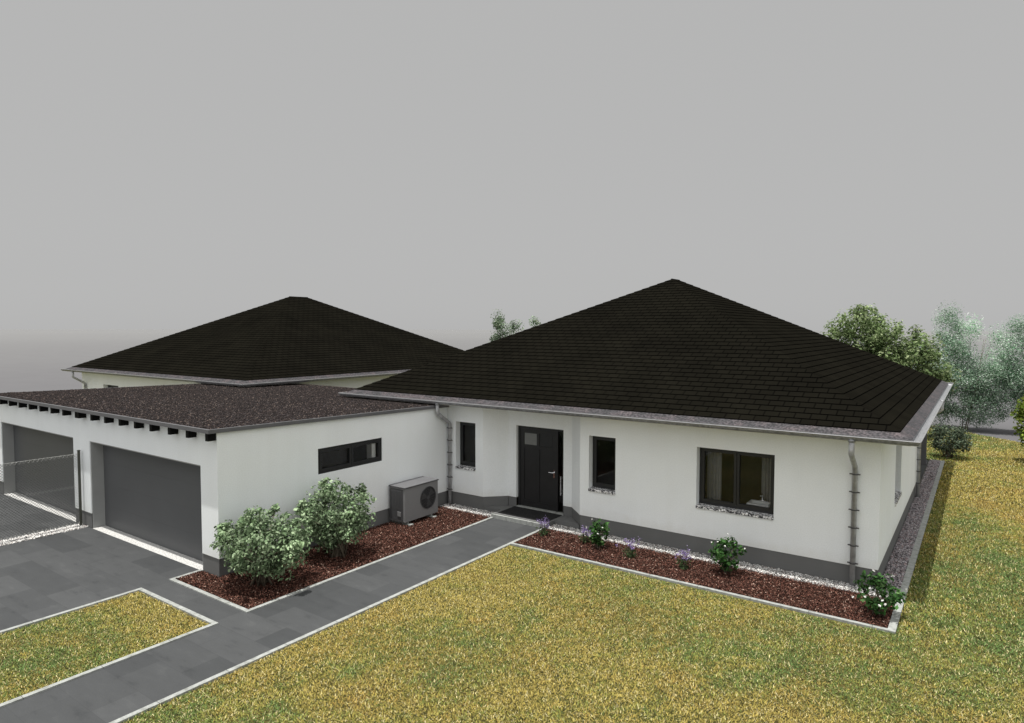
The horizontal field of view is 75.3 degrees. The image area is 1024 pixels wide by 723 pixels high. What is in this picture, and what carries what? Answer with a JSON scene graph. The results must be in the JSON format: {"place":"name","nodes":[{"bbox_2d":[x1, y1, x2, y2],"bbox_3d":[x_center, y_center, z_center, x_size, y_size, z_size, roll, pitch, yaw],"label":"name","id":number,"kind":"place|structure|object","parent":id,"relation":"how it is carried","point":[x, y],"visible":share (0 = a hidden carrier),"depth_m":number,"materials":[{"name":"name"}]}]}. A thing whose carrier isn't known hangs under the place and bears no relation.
{"place":"outdoors","nodes":[
{"label":"outdoors","id":0,"kind":"place"},
{"bbox_2d":[0,493,78,540],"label":"driveway","id":1,"kind":"structure","parent":0,"point":[24,517],"depth_m":17.38,"materials":[{"name":"grey concrete"}]},
{"bbox_2d":[0,523,87,545],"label":"gravel","id":2,"kind":"structure","parent":0,"point":[36,535],"depth_m":16.04,"materials":[{"name":"white gravel"}]},
{"bbox_2d":[0,527,242,630],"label":"driveway","id":3,"kind":"structure","parent":0,"point":[41,577],"depth_m":13.40,"materials":[{"name":"grey concrete"}]},
{"bbox_2d":[0,518,538,722],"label":"path","id":4,"kind":"structure","parent":0,"point":[111,693],"depth_m":10.73,"materials":[{"name":"grey concrete"}]},
{"bbox_2d":[3,460,935,597],"bbox_3d":[-1.236,4.303,14.840,39.679,0.046,9.969,-1,3,-17],"label":"gravel bed","id":5,"kind":"object","parent":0,"point":[737,568],"visible":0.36,"depth_m":14.89,"materials":[{"name":"white gravel"}]},
{"bbox_2d":[0,450,81,539],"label":"wire fence","id":6,"kind":"object","parent":5,"relation":"on","point":[79,489],"visible":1,"depth_m":16.11,"materials":[{"name":"grey metal"}]},
{"bbox_2d":[440,503,888,598],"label":"gravel","id":7,"kind":"structure","parent":5,"relation":"on","point":[840,585],"depth_m":14.55,"materials":[{"name":"white gravel"}]},
{"bbox_2d":[881,460,940,592],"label":"gravel","id":8,"kind":"structure","parent":5,"relation":"on","point":[913,518],"depth_m":16.39,"materials":[{"name":"grey gravel"}]},
{"bbox_2d":[0,431,1023,722],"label":"lawn","id":9,"kind":"structure","parent":0,"point":[572,663],"depth_m":10.18,"materials":[{"name":"plant"}]},
{"bbox_2d":[0,591,207,702],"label":"grass","id":10,"kind":"structure","parent":9,"relation":"on","point":[82,640],"depth_m":10.73,"materials":[{"name":"green plant"}]},
{"bbox_2d":[0,588,218,707],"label":"kerb","id":11,"kind":"structure","parent":9,"relation":"on","point":[210,622],"depth_m":11.06,"materials":[{"name":"concrete"}]},
{"bbox_2d":[0,383,448,577],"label":"garage","id":12,"kind":"structure","parent":9,"relation":"on","point":[178,472],"depth_m":16.21,"materials":[{"name":"white paint"}]},
{"bbox_2d":[13,425,75,513],"bbox_3d":[-13.120,2.977,18.811,5.080,2.169,0.050,2,3,35],"label":"garage door","id":13,"kind":"structure","parent":12,"relation":"in","point":[29,444],"depth_m":18.93,"materials":[{"name":"grey metal"}]},
{"bbox_2d":[103,445,202,561],"bbox_3d":[-8.257,3.153,15.373,5.161,2.169,0.050,2,3,35],"label":"garage door","id":14,"kind":"structure","parent":12,"relation":"in","point":[156,500],"depth_m":15.34,"materials":[{"name":"grey metal"}]},
{"bbox_2d":[318,438,381,473],"bbox_3d":[-3.919,2.265,16.092,0.087,0.593,1.992,2,3,35],"label":"window","id":15,"kind":"structure","parent":12,"relation":"in","point":[349,446],"depth_m":16.04,"materials":[{"name":"black glass"}]},
{"bbox_2d":[367,443,375,458],"bbox_3d":[-3.578,3.036,16.884,0.205,2.070,0.150,2,3,35],"label":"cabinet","id":16,"kind":"object","parent":12,"relation":"in","point":[371,451],"visible":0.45,"depth_m":16.79,"materials":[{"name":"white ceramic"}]},
{"bbox_2d":[61,296,463,388],"bbox_3d":[-11.112,-0.028,34.722,15.306,6.698,16.376,2,3,35],"label":"bungalow","id":17,"kind":"object","parent":9,"relation":"on","point":[296,340],"visible":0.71,"depth_m":30.12,"materials":[{"name":"black tile"}]},
{"bbox_2d":[169,517,492,612],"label":"kerb","id":18,"kind":"structure","parent":9,"relation":"on","point":[217,598],"depth_m":13.04,"materials":[{"name":"concrete"}]},
{"bbox_2d":[489,309,540,340],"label":"slender tree","id":19,"kind":"object","parent":9,"relation":"on","point":[499,321],"visible":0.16,"depth_m":45.69,"materials":[{"name":"green plant"}]},
{"bbox_2d":[491,513,546,527],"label":"kerb","id":20,"kind":"structure","parent":9,"relation":"on","point":[517,520],"depth_m":17.13,"materials":[{"name":"concrete"}]},
{"bbox_2d":[109,459,944,722],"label":"kerb","id":21,"kind":"structure","parent":9,"relation":"on","point":[894,621],"depth_m":12.27,"materials":[{"name":"concrete"}]},
{"bbox_2d":[339,279,952,587],"bbox_3d":[5.540,0.568,22.692,15.466,6.736,16.056,2,3,35],"label":"bungalow","id":22,"kind":"object","parent":9,"relation":"on","point":[623,416],"visible":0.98,"depth_m":16.18,"materials":[{"name":"black tile"}]},
{"bbox_2d":[455,422,474,470],"bbox_3d":[-1.234,2.359,18.690,0.705,1.325,0.295,2,3,35],"label":"window","id":23,"kind":"structure","parent":22,"relation":"in","point":[463,463],"depth_m":18.88,"materials":[{"name":"black glass"}]},
{"bbox_2d":[518,425,563,512],"bbox_3d":[0.786,2.870,17.871,1.496,2.218,0.146,2,3,35],"label":"door","id":24,"kind":"structure","parent":22,"relation":"in","point":[538,448],"depth_m":17.92,"materials":[{"name":"black paint"}]},
{"bbox_2d":[588,436,615,494],"bbox_3d":[2.253,2.505,16.226,0.717,1.365,0.295,2,3,35],"label":"window","id":25,"kind":"structure","parent":22,"relation":"in","point":[595,484],"depth_m":16.37,"materials":[{"name":"black glass"}]},
{"bbox_2d":[707,452,721,505],"bbox_3d":[4.583,2.872,15.061,0.320,2.200,0.040,2,3,35],"label":"curtain","id":26,"kind":"object","parent":22,"relation":"hanging from","point":[714,471],"visible":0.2,"depth_m":15.04,"materials":[{"name":"white fabric"}]},
{"bbox_2d":[696,447,774,519],"bbox_3d":[4.847,2.595,14.391,1.652,1.357,0.295,2,3,35],"label":"window","id":27,"kind":"structure","parent":22,"relation":"in","point":[736,503],"depth_m":14.44,"materials":[{"name":"black glass"}]},
{"bbox_2d":[746,493,769,512],"bbox_3d":[5.415,3.545,14.540,0.480,1.310,0.380,2,3,35],"label":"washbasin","id":28,"kind":"object","parent":22,"relation":"in","point":[762,502],"visible":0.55,"depth_m":14.56,"materials":[{"name":"white ceramic"}]},
{"bbox_2d":[761,458,770,513],"bbox_3d":[5.678,2.894,14.654,0.340,2.200,0.040,2,3,35],"label":"curtain","id":29,"kind":"object","parent":22,"relation":"hanging from","point":[766,479],"visible":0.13,"depth_m":14.68,"materials":[{"name":"white fabric"}]},
{"bbox_2d":[894,491,901,505],"bbox_3d":[8.949,3.202,15.570,0.220,0.060,1.344,2,3,35],"label":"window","id":30,"kind":"structure","parent":22,"relation":"in","point":[898,494],"depth_m":15.60,"materials":[{"name":"grey stone"}]},
{"bbox_2d":[822,303,962,391],"bbox_3d":[17.494,0.435,31.040,5.910,6.339,3.308,2,3,35],"label":"broadleaf tree","id":31,"kind":"object","parent":9,"relation":"on","point":[879,341],"visible":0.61,"depth_m":30.49,"materials":[{"name":"green plant"}]},
{"bbox_2d":[927,422,974,457],"bbox_3d":[17.059,3.089,25.924,1.655,1.420,1.666,2,3,35],"label":"round shrub","id":32,"kind":"object","parent":9,"relation":"on","point":[961,440],"visible":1,"depth_m":25.73,"materials":[{"name":"green plant"}]},
{"bbox_2d":[1009,394,1023,446],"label":"bright shrub","id":33,"kind":"object","parent":9,"relation":"on","point":[1019,417],"visible":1,"depth_m":25.15,"materials":[{"name":"green plant"}]},
{"bbox_2d":[0,329,1023,442],"bbox_3d":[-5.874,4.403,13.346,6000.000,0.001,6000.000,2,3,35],"label":"ground","id":34,"kind":"structure","parent":0,"point":[35,359],"depth_m":158.83,"materials":[{"name":"grey"}]},
{"bbox_2d":[913,300,1023,429],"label":"feathery tree","id":35,"kind":"object","parent":34,"relation":"on","point":[1006,374],"visible":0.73,"depth_m":32.73,"materials":[{"name":"green plant"}]},
{"bbox_2d":[0,0,1023,330],"label":"sky","id":36,"kind":"structure","parent":0,"point":[165,164],"materials":[{"name":"grey"}]},
{"bbox_2d":[498,506,561,521],"bbox_3d":[0.464,4.020,17.526,1.520,0.021,0.770,2,3,35],"label":"door mat","id":37,"kind":"object","parent":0,"point":[531,514],"depth_m":17.45,"materials":[{"name":"black rubber"}]},
{"bbox_2d":[177,507,894,627],"bbox_3d":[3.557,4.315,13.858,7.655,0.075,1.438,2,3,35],"label":"bark mulch","id":38,"kind":"object","parent":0,"point":[641,553],"visible":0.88,"depth_m":13.35,"materials":[{"name":"brown wood"}]},
{"bbox_2d":[209,503,312,587],"bbox_3d":[-4.860,3.596,12.922,1.883,1.617,1.898,0,3,-12],"label":"leafy shrub","id":39,"kind":"object","parent":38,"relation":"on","point":[251,560],"visible":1,"depth_m":12.62,"materials":[{"name":"green plant"}]},
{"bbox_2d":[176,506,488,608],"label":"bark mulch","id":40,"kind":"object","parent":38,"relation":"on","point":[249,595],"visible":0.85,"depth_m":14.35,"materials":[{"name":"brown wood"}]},
{"bbox_2d":[293,477,376,558],"bbox_3d":[-3.887,3.428,14.578,1.698,1.795,1.812,1,3,12],"label":"leafy shrub","id":41,"kind":"object","parent":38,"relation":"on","point":[338,536],"visible":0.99,"depth_m":14.32,"materials":[{"name":"green plant"}]},
{"bbox_2d":[388,476,438,526],"bbox_3d":[-2.532,3.654,17.385,0.670,1.010,1.286,2,3,35],"label":"heat pump","id":42,"kind":"object","parent":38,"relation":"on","point":[413,499],"visible":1,"depth_m":17.07,"materials":[{"name":"metal"}]},
{"bbox_2d":[536,518,550,535],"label":"lavender","id":43,"kind":"object","parent":38,"relation":"on","point":[543,531],"visible":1,"depth_m":16.02,"materials":[{"name":"purple plant"}]},
{"bbox_2d":[578,525,591,543],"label":"lavender","id":44,"kind":"object","parent":38,"relation":"on","point":[585,538],"visible":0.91,"depth_m":15.48,"materials":[{"name":"purple plant"}]},
{"bbox_2d":[586,518,609,548],"bbox_3d":[1.992,3.949,15.165,0.560,0.699,0.508,-2,3,-30],"label":"flowering shrub","id":45,"kind":"object","parent":38,"relation":"on","point":[597,540],"visible":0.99,"depth_m":15.08,"materials":[{"name":"green plant"}]},
{"bbox_2d":[615,536,639,557],"bbox_3d":[2.628,4.082,14.536,0.645,0.449,0.364,-1,3,-19],"label":"lavender","id":46,"kind":"object","parent":38,"relation":"on","point":[630,551],"visible":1,"depth_m":14.52,"materials":[{"name":"purple plant"}]},
{"bbox_2d":[674,545,691,569],"bbox_3d":[3.589,4.115,13.870,0.401,0.436,0.423,0,3,-11],"label":"lavender","id":47,"kind":"object","parent":38,"relation":"on","point":[683,561],"visible":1,"depth_m":13.85,"materials":[{"name":"purple plant"}]},
{"bbox_2d":[708,533,746,575],"bbox_3d":[4.387,3.974,13.585,0.703,0.813,0.682,-1,3,-15],"label":"flowering shrub","id":48,"kind":"object","parent":38,"relation":"on","point":[719,553],"visible":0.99,"depth_m":13.48,"materials":[{"name":"green plant"}]},
{"bbox_2d":[852,570,907,617],"bbox_3d":[6.413,4.092,11.575,0.834,0.781,0.823,2,3,35],"label":"flowering shrub","id":49,"kind":"object","parent":38,"relation":"on","point":[893,598],"visible":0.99,"depth_m":11.51,"materials":[{"name":"green plant"}]},
{"bbox_2d":[920,460,928,480],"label":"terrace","id":50,"kind":"structure","parent":0,"point":[922,468],"depth_m":23.75,"materials":[{"name":"stone"}]},
{"bbox_2d":[897,497,1023,659],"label":"grass","id":51,"kind":"structure","parent":0,"point":[959,533],"depth_m":13.44,"materials":[{"name":"green plant"}]},
{"bbox_2d":[926,425,1023,507],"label":"grass","id":52,"kind":"structure","parent":0,"point":[1009,452],"depth_m":23.44,"materials":[{"name":"green plant"}]}
]}

